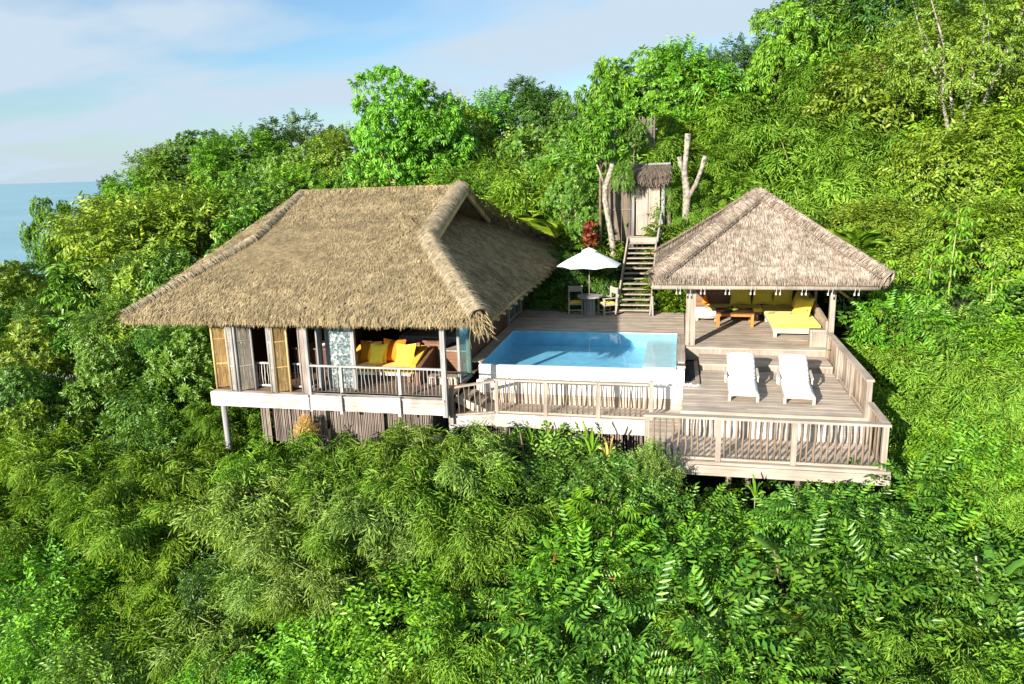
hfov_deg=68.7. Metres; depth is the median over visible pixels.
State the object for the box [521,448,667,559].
leafy shrub
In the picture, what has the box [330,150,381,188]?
umbrella tree
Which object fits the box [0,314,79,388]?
broadleaf tree
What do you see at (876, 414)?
stick railing
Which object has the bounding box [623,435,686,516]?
leafy shrub
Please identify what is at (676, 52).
leaved tree
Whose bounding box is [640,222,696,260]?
fan palm
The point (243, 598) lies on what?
bamboo clump
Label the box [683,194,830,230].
bamboo clump
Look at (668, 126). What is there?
bamboo clump
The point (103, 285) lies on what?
leaved tree
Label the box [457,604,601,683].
leafy shrub
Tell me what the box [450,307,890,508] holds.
timber terrace
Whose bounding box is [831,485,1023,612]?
feather leaved shrub
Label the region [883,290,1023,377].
feather leaved shrub
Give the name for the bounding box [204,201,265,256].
umbrella tree
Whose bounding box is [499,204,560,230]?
feather palm
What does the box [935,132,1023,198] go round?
broadleaf tree
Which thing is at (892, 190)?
bamboo clump
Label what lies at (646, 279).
fan palm
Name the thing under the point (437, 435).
leafy shrub
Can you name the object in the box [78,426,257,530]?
bamboo clump
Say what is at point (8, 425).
broadleaf tree
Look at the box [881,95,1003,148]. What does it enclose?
leaved tree
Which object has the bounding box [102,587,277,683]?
bamboo clump
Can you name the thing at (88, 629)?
bamboo clump
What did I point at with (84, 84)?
sky
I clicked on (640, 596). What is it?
leafy shrub
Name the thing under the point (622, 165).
tree
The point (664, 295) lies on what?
fan palm
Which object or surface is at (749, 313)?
coffee table
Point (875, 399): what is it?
bamboo clump
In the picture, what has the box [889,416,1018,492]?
leafy shrub
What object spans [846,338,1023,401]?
bamboo clump
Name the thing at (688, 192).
forked trunk
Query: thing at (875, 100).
leaved tree
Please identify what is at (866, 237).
feather palm
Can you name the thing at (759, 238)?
thatched gazebo
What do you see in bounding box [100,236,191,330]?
broadleaf tree
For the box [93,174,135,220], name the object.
round tree
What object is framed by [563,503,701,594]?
feather leaved shrub
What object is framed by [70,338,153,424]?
broadleaf tree
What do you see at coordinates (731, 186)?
bamboo clump
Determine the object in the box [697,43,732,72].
round tree
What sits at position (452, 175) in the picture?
bamboo clump
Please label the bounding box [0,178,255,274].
sea
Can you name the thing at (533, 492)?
leafy shrub
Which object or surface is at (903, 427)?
bamboo clump
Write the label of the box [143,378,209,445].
umbrella tree
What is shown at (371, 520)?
bamboo clump
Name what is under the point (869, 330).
feather leaved shrub
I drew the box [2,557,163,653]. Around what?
leafy shrub
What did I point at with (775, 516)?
feather leaved shrub
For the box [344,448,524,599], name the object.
bamboo clump
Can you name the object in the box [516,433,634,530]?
leafy shrub
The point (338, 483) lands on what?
bamboo clump
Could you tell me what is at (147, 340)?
leaved tree
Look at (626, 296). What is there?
leafy shrub
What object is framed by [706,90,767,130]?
bamboo clump
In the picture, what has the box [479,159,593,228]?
bamboo clump
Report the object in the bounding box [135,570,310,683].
bamboo clump
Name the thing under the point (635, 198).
bamboo clump
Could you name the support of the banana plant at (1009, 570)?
on the hillside
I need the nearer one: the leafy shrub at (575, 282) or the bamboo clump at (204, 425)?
the bamboo clump at (204, 425)
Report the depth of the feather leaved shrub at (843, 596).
13.65 m
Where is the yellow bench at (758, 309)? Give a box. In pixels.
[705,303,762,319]
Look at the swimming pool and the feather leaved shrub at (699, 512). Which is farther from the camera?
the swimming pool
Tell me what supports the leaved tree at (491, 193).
on the hillside
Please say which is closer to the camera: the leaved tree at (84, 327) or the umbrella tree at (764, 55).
the leaved tree at (84, 327)
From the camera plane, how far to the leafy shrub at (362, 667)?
13.93 m
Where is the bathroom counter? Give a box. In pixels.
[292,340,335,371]
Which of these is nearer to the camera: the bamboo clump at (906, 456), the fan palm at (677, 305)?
the bamboo clump at (906, 456)
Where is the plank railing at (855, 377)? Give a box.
[826,332,874,443]
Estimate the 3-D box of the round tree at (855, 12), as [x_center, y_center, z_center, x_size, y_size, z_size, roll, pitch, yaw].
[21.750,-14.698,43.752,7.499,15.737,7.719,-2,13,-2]
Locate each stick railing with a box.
[448,380,494,424]
[493,378,653,420]
[644,412,891,474]
[866,402,888,463]
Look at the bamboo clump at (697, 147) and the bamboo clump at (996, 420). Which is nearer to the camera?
the bamboo clump at (996, 420)
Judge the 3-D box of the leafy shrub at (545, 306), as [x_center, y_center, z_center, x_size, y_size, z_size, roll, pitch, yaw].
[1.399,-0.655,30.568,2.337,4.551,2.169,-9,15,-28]
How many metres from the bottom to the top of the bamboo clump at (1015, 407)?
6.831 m
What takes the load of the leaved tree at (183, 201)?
on the hillside
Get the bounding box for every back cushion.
[730,290,750,304]
[752,290,772,304]
[773,290,792,305]
[791,290,809,307]
[792,295,814,316]
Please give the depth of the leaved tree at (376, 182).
45.16 m
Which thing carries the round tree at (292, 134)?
on the hillside
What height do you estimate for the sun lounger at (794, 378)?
0.768 m
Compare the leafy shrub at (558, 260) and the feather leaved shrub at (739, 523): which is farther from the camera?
the leafy shrub at (558, 260)
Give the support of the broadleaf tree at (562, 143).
on the hillside
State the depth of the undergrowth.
25.74 m
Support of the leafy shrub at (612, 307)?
on the hillside
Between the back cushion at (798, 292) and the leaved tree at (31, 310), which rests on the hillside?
the leaved tree at (31, 310)
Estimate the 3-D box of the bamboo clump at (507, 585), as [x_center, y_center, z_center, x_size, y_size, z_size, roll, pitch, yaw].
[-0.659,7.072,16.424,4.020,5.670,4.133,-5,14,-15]
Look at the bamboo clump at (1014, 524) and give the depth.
14.94 m
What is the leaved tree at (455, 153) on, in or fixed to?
on the hillside
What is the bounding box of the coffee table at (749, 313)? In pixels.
[715,308,754,326]
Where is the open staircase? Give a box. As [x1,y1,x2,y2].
[615,211,661,315]
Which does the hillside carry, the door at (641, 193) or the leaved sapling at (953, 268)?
the leaved sapling at (953, 268)
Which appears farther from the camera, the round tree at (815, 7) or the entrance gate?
the round tree at (815, 7)
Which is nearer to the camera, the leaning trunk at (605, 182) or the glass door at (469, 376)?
the glass door at (469, 376)
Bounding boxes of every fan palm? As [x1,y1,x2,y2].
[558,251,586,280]
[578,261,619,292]
[592,242,627,276]
[631,281,678,313]
[638,246,658,275]
[639,275,685,312]
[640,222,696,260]
[655,289,685,313]
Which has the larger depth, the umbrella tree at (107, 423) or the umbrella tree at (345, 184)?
the umbrella tree at (345, 184)
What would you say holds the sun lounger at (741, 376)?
on the timber terrace
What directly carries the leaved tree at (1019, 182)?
on the hillside
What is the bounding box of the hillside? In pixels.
[0,1,1023,683]
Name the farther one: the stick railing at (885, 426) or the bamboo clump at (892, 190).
the bamboo clump at (892, 190)
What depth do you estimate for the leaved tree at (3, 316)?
41.12 m
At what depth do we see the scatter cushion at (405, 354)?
21.98 m
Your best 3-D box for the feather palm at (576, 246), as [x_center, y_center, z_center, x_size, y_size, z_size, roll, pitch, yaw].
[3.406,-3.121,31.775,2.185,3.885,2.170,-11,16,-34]
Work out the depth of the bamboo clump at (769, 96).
44.05 m
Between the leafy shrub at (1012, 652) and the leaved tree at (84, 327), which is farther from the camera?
the leaved tree at (84, 327)
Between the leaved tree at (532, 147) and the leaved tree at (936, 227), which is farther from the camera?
the leaved tree at (532, 147)
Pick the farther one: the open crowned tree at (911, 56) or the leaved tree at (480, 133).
the leaved tree at (480, 133)
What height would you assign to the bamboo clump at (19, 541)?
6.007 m
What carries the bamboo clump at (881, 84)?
on the hillside
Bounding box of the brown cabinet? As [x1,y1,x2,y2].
[446,342,478,370]
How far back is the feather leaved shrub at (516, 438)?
19.71 m
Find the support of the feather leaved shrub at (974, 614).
on the hillside
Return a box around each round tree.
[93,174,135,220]
[239,107,327,184]
[486,74,577,150]
[605,64,642,115]
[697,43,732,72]
[711,31,758,93]
[741,0,885,84]
[821,0,949,76]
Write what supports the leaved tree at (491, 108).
on the hillside
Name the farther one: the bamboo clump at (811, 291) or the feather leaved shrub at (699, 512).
the bamboo clump at (811, 291)
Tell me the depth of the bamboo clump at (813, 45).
43.60 m
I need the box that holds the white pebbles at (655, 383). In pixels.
[479,377,699,386]
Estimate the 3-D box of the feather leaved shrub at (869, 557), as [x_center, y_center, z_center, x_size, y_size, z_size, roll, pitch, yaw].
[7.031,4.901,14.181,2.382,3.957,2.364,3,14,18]
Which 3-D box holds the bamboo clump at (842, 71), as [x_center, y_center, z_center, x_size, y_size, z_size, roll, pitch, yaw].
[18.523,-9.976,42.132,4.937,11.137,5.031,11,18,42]
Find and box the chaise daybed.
[761,304,820,336]
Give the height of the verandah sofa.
0.977 m
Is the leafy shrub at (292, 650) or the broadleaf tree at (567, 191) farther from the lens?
the broadleaf tree at (567, 191)
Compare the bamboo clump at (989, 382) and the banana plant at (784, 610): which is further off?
the bamboo clump at (989, 382)
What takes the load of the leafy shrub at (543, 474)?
on the hillside
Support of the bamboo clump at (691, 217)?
on the hillside
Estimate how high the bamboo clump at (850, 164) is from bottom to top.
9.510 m
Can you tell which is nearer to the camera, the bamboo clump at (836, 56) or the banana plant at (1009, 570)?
the banana plant at (1009, 570)
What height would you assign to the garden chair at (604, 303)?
1.020 m
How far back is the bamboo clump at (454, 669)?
13.27 m
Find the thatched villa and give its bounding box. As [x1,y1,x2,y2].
[115,180,567,454]
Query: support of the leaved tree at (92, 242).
on the hillside
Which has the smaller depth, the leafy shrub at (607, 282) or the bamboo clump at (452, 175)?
the leafy shrub at (607, 282)
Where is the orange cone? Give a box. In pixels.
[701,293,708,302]
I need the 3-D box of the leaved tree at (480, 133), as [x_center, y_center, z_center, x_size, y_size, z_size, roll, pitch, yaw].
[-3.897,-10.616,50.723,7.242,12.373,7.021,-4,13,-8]
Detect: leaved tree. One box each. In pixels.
[0,303,31,356]
[9,288,87,345]
[34,183,213,312]
[62,288,166,358]
[91,245,162,304]
[97,154,177,220]
[103,177,244,264]
[115,139,228,201]
[118,324,208,379]
[188,122,291,192]
[252,156,333,204]
[291,120,383,186]
[358,165,422,187]
[389,133,492,186]
[403,142,493,184]
[423,89,501,159]
[436,84,547,159]
[475,181,534,200]
[489,124,555,173]
[524,137,640,203]
[628,32,754,133]
[790,7,1023,139]
[870,128,1023,248]
[873,103,1023,207]
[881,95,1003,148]
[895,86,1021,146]
[901,93,1023,204]
[908,187,1023,299]
[921,156,1023,275]
[940,188,1023,306]
[965,138,1023,230]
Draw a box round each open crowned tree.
[874,0,1023,136]
[925,1,1023,122]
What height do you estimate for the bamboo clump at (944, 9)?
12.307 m
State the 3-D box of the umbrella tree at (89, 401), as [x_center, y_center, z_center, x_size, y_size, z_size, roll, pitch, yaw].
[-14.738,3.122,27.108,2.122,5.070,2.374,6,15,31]
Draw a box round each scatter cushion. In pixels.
[359,340,381,361]
[369,344,388,363]
[384,338,405,360]
[395,343,415,363]
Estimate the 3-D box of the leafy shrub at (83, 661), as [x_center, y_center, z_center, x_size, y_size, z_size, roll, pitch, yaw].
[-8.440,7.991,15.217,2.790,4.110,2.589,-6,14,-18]
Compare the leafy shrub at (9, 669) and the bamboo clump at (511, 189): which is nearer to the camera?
the leafy shrub at (9, 669)
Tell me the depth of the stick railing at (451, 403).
20.33 m
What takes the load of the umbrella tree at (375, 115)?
on the hillside
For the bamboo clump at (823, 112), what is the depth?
37.56 m
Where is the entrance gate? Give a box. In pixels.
[608,162,673,251]
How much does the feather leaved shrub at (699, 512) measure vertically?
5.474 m
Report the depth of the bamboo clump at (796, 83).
40.24 m
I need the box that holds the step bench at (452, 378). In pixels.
[428,371,462,384]
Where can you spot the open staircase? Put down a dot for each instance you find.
(641, 240)
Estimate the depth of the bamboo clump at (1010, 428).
18.57 m
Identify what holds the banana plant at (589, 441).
on the hillside
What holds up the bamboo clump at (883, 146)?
on the hillside
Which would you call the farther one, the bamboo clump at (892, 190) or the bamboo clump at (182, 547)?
the bamboo clump at (892, 190)
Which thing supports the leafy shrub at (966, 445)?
on the hillside
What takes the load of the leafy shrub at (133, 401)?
on the hillside
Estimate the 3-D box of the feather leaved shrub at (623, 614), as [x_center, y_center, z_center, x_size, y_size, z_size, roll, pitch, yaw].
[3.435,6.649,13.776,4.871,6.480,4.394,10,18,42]
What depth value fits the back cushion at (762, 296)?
26.89 m
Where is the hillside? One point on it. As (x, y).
(708, 481)
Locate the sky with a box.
[0,0,958,183]
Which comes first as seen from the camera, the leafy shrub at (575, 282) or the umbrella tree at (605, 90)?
the leafy shrub at (575, 282)
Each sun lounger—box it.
[724,352,758,401]
[776,354,815,404]
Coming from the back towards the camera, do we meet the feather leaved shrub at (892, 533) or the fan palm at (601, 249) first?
the fan palm at (601, 249)
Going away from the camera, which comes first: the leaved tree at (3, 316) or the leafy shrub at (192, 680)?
the leafy shrub at (192, 680)
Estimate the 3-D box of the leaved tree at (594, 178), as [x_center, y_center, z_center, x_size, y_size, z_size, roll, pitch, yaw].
[4.418,-4.766,40.434,7.928,12.848,7.686,-3,13,-5]
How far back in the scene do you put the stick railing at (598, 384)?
20.01 m
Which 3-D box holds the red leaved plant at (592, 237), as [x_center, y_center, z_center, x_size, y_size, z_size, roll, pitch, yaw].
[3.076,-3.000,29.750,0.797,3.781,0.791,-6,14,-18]
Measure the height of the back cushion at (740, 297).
0.640 m
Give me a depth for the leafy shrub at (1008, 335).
20.54 m
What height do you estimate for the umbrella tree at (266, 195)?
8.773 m
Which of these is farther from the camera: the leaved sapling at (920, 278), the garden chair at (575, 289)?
the garden chair at (575, 289)
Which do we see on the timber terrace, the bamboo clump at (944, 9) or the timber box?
the timber box
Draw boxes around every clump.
[0,417,123,509]
[0,430,83,507]
[0,473,82,589]
[0,480,136,587]
[3,436,202,525]
[38,586,185,683]
[56,465,206,586]
[69,465,237,594]
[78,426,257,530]
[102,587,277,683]
[112,556,224,640]
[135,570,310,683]
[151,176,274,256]
[154,395,258,453]
[160,455,320,568]
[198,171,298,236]
[200,422,338,498]
[202,521,348,636]
[204,458,353,581]
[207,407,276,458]
[243,560,406,651]
[252,526,416,630]
[257,431,366,509]
[273,458,416,576]
[276,440,427,534]
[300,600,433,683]
[301,447,483,596]
[343,417,514,509]
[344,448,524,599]
[376,581,595,683]
[388,555,568,652]
[400,420,516,503]
[404,491,568,608]
[414,159,496,198]
[459,142,574,188]
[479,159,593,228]
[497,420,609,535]
[582,138,696,210]
[620,542,844,683]
[629,187,648,207]
[634,133,696,190]
[637,171,713,220]
[646,112,687,147]
[648,195,716,238]
[672,141,708,187]
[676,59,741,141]
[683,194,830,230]
[690,99,747,152]
[691,143,755,200]
[698,193,723,211]
[704,119,768,175]
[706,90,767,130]
[715,169,766,208]
[721,164,879,292]
[725,114,873,198]
[740,152,786,193]
[741,34,795,132]
[744,94,917,178]
[765,59,839,128]
[771,19,825,123]
[773,101,841,159]
[796,199,822,290]
[800,220,851,296]
[802,576,1023,683]
[806,0,968,81]
[812,128,882,205]
[815,115,978,180]
[818,30,877,75]
[824,324,986,388]
[826,61,866,129]
[829,155,883,216]
[829,156,961,270]
[843,73,904,133]
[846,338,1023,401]
[862,339,1023,418]
[870,412,1004,500]
[872,374,980,443]
[873,384,1023,455]
[874,53,930,108]
[884,360,1023,439]
[892,0,958,33]
[907,466,1023,559]
[931,401,1023,473]
[963,380,1023,436]
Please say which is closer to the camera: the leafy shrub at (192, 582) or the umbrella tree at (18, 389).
the leafy shrub at (192, 582)
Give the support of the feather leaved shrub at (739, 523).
on the hillside
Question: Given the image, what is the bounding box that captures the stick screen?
[639,116,656,146]
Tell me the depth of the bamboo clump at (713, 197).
33.38 m
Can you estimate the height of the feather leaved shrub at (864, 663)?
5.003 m
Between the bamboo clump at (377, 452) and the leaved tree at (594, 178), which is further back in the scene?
the leaved tree at (594, 178)
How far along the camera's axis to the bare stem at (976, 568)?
12.82 m
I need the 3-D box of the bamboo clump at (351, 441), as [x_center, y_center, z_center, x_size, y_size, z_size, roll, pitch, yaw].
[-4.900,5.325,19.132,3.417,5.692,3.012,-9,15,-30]
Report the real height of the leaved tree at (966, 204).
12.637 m
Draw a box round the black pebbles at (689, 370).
[685,360,694,379]
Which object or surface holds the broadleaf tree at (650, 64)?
on the hillside
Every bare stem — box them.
[519,432,529,476]
[773,550,785,595]
[975,556,979,595]
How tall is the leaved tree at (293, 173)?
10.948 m
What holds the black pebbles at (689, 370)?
on the timber terrace
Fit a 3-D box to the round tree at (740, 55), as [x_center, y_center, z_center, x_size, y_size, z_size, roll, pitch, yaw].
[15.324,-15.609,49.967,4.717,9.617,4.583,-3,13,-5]
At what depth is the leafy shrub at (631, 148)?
31.18 m
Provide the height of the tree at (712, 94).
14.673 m
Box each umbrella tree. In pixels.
[6,370,63,415]
[18,318,79,377]
[34,253,135,327]
[58,361,132,433]
[94,404,151,452]
[140,248,198,295]
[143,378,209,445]
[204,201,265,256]
[226,172,296,226]
[291,158,336,189]
[309,124,352,168]
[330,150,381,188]
[339,150,391,187]
[346,63,435,186]
[388,77,482,185]
[541,90,582,143]
[563,98,629,245]
[572,55,632,178]
[616,116,648,186]
[743,0,829,121]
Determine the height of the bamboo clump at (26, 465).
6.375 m
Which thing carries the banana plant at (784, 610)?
on the hillside
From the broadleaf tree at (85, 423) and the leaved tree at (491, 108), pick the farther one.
the leaved tree at (491, 108)
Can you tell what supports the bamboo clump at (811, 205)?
on the hillside
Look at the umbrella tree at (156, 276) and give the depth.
29.68 m
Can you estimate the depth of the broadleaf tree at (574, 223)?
30.28 m
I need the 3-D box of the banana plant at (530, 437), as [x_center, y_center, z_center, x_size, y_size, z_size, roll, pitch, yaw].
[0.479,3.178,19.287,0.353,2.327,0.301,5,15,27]
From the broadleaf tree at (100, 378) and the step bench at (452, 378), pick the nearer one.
the step bench at (452, 378)
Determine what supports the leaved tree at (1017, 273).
on the hillside
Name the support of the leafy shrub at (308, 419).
on the hillside
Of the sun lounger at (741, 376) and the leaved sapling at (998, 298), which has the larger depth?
the leaved sapling at (998, 298)
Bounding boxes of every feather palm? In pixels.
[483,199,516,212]
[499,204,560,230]
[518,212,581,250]
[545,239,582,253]
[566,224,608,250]
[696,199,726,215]
[828,224,901,260]
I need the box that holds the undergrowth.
[0,0,1023,571]
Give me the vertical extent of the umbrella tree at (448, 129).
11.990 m
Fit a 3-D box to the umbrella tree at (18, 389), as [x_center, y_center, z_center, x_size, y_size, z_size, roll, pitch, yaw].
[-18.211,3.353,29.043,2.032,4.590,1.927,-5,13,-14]
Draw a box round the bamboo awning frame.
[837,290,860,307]
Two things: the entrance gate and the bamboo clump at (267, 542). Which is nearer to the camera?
the bamboo clump at (267, 542)
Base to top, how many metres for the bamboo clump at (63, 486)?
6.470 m
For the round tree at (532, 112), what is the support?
on the hillside
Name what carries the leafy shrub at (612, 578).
on the hillside
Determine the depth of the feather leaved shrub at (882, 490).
15.84 m
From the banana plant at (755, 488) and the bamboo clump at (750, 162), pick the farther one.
the bamboo clump at (750, 162)
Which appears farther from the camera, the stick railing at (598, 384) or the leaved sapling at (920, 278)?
the leaved sapling at (920, 278)
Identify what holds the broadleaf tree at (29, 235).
on the hillside
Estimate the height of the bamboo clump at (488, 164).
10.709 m
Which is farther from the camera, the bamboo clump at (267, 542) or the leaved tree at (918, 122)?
the leaved tree at (918, 122)
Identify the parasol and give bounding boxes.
[557,248,620,294]
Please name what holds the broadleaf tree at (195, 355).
on the hillside
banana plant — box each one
[521,530,577,604]
[524,423,538,457]
[575,421,603,458]
[599,435,614,456]
[745,532,845,590]
[746,474,765,507]
[773,602,831,638]
[940,541,1023,604]
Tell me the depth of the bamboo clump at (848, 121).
36.31 m
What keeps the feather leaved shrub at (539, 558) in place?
on the hillside
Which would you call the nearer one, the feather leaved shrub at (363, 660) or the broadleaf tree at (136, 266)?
the feather leaved shrub at (363, 660)
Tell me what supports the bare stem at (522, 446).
on the hillside
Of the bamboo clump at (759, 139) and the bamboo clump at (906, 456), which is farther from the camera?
the bamboo clump at (759, 139)
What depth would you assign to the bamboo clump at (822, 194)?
31.71 m
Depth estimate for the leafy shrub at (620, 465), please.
15.84 m
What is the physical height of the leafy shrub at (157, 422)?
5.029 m
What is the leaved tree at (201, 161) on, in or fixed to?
on the hillside
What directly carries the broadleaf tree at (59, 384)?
on the hillside
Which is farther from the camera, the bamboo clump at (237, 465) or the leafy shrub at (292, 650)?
the bamboo clump at (237, 465)
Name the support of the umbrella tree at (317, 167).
on the hillside
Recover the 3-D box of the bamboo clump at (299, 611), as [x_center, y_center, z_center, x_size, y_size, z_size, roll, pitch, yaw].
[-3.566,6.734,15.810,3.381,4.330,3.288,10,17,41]
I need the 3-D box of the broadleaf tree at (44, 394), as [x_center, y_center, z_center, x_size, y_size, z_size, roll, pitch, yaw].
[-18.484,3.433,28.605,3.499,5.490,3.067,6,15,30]
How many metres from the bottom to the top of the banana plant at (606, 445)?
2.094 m
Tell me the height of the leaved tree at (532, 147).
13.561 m
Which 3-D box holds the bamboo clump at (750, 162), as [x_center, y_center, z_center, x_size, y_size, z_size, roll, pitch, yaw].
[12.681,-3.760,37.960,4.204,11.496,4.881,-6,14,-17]
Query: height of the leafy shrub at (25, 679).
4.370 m
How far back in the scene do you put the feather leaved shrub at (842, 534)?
13.57 m
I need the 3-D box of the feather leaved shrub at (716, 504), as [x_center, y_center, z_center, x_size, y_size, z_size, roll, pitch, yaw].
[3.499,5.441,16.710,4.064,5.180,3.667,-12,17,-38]
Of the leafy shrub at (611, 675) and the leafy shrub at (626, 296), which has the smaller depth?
the leafy shrub at (611, 675)
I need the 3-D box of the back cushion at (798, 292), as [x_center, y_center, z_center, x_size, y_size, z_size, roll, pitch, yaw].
[9.939,-1.435,25.834,0.320,0.628,0.920,-2,13,-3]
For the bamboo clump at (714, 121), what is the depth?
41.02 m
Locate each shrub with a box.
[0,529,118,658]
[0,593,118,683]
[0,649,57,683]
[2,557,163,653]
[29,628,156,683]
[95,361,235,444]
[107,398,207,469]
[165,645,268,683]
[172,547,263,624]
[225,608,394,683]
[293,413,318,440]
[298,559,477,683]
[335,648,427,683]
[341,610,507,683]
[409,434,443,452]
[453,543,675,683]
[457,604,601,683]
[468,424,562,505]
[473,457,593,567]
[503,458,628,570]
[509,499,659,638]
[509,602,670,683]
[510,284,542,314]
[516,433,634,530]
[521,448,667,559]
[524,276,571,311]
[527,270,559,305]
[536,247,580,295]
[546,251,603,299]
[547,276,588,311]
[559,483,654,589]
[561,548,711,669]
[563,444,692,555]
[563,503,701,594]
[565,612,701,683]
[570,279,625,311]
[573,256,624,300]
[582,516,844,683]
[591,473,748,580]
[595,269,642,311]
[603,548,643,590]
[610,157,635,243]
[612,507,753,624]
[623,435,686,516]
[627,125,645,190]
[641,597,849,683]
[646,486,783,586]
[679,542,968,683]
[681,502,934,681]
[709,500,827,605]
[737,480,985,637]
[740,479,894,590]
[747,590,942,683]
[788,474,932,558]
[795,443,984,589]
[806,531,1007,679]
[815,198,923,269]
[817,229,943,305]
[824,504,962,607]
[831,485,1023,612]
[836,632,1005,683]
[837,191,935,253]
[841,286,978,367]
[849,530,1023,665]
[869,223,951,288]
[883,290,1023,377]
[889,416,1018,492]
[890,583,1023,682]
[891,419,1023,540]
[894,463,1023,558]
[919,309,1023,379]
[928,561,1023,683]
[932,521,1023,636]
[938,637,1023,683]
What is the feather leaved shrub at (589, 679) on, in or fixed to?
on the hillside
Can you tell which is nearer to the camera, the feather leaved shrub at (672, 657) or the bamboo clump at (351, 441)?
the feather leaved shrub at (672, 657)
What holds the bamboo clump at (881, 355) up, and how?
on the hillside
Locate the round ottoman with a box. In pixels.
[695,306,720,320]
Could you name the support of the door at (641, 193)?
in the entrance gate
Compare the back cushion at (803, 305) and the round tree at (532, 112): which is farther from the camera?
the round tree at (532, 112)
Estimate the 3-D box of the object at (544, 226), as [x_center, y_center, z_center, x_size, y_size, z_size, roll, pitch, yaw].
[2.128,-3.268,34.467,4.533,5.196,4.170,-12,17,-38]
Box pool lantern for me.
[677,361,684,365]
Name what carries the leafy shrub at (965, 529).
on the hillside
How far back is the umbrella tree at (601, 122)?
28.84 m
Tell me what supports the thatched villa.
on the hillside
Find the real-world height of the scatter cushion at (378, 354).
0.585 m
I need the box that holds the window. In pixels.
[510,300,520,321]
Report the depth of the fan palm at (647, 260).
29.69 m
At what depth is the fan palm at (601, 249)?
29.86 m
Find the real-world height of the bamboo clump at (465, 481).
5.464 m
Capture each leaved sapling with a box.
[866,259,903,334]
[902,253,957,318]
[924,206,980,303]
[968,252,1023,319]
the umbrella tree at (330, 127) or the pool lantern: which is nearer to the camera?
the pool lantern
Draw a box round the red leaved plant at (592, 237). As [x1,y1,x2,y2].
[581,220,598,279]
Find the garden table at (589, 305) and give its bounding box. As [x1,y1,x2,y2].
[577,293,602,315]
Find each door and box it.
[456,327,471,382]
[636,188,647,234]
[648,187,659,231]
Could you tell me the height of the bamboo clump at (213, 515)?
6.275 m
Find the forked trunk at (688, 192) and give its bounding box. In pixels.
[677,133,707,229]
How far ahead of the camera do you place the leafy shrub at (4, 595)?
17.94 m
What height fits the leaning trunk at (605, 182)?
6.713 m
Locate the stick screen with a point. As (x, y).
(653, 129)
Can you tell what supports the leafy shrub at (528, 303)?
on the hillside
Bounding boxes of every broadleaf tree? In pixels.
[0,259,49,323]
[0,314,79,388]
[0,362,74,423]
[0,399,55,447]
[1,372,76,404]
[11,404,103,454]
[17,196,81,270]
[70,312,176,389]
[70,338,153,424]
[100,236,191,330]
[141,324,219,414]
[154,128,251,186]
[243,144,339,205]
[496,125,603,180]
[540,162,598,251]
[564,203,607,246]
[597,44,709,130]
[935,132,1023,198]
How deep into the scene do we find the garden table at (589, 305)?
28.06 m
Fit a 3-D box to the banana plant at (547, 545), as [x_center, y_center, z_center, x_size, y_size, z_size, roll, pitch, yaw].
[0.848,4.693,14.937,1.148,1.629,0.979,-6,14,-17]
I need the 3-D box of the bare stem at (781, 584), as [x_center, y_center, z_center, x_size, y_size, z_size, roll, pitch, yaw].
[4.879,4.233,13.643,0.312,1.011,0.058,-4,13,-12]
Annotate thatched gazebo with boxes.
[643,187,897,344]
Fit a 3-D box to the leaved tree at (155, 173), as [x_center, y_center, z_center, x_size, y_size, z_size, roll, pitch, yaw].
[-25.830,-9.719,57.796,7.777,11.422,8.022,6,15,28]
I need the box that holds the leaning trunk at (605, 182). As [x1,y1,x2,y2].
[593,128,618,281]
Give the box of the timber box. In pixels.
[808,328,826,346]
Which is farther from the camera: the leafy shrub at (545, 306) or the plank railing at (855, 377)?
the leafy shrub at (545, 306)
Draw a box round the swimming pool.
[470,329,684,409]
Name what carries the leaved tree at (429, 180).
on the hillside
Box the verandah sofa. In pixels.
[346,338,440,385]
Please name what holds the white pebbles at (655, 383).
on the swimming pool
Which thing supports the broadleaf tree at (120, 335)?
on the hillside
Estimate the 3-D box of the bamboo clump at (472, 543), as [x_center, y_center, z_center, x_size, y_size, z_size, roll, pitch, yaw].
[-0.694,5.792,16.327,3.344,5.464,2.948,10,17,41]
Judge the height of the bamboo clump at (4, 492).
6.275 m
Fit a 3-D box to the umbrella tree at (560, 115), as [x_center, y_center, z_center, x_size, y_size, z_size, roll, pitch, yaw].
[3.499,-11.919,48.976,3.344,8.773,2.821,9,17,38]
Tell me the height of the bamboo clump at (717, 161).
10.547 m
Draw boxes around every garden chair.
[568,285,582,313]
[597,286,617,315]

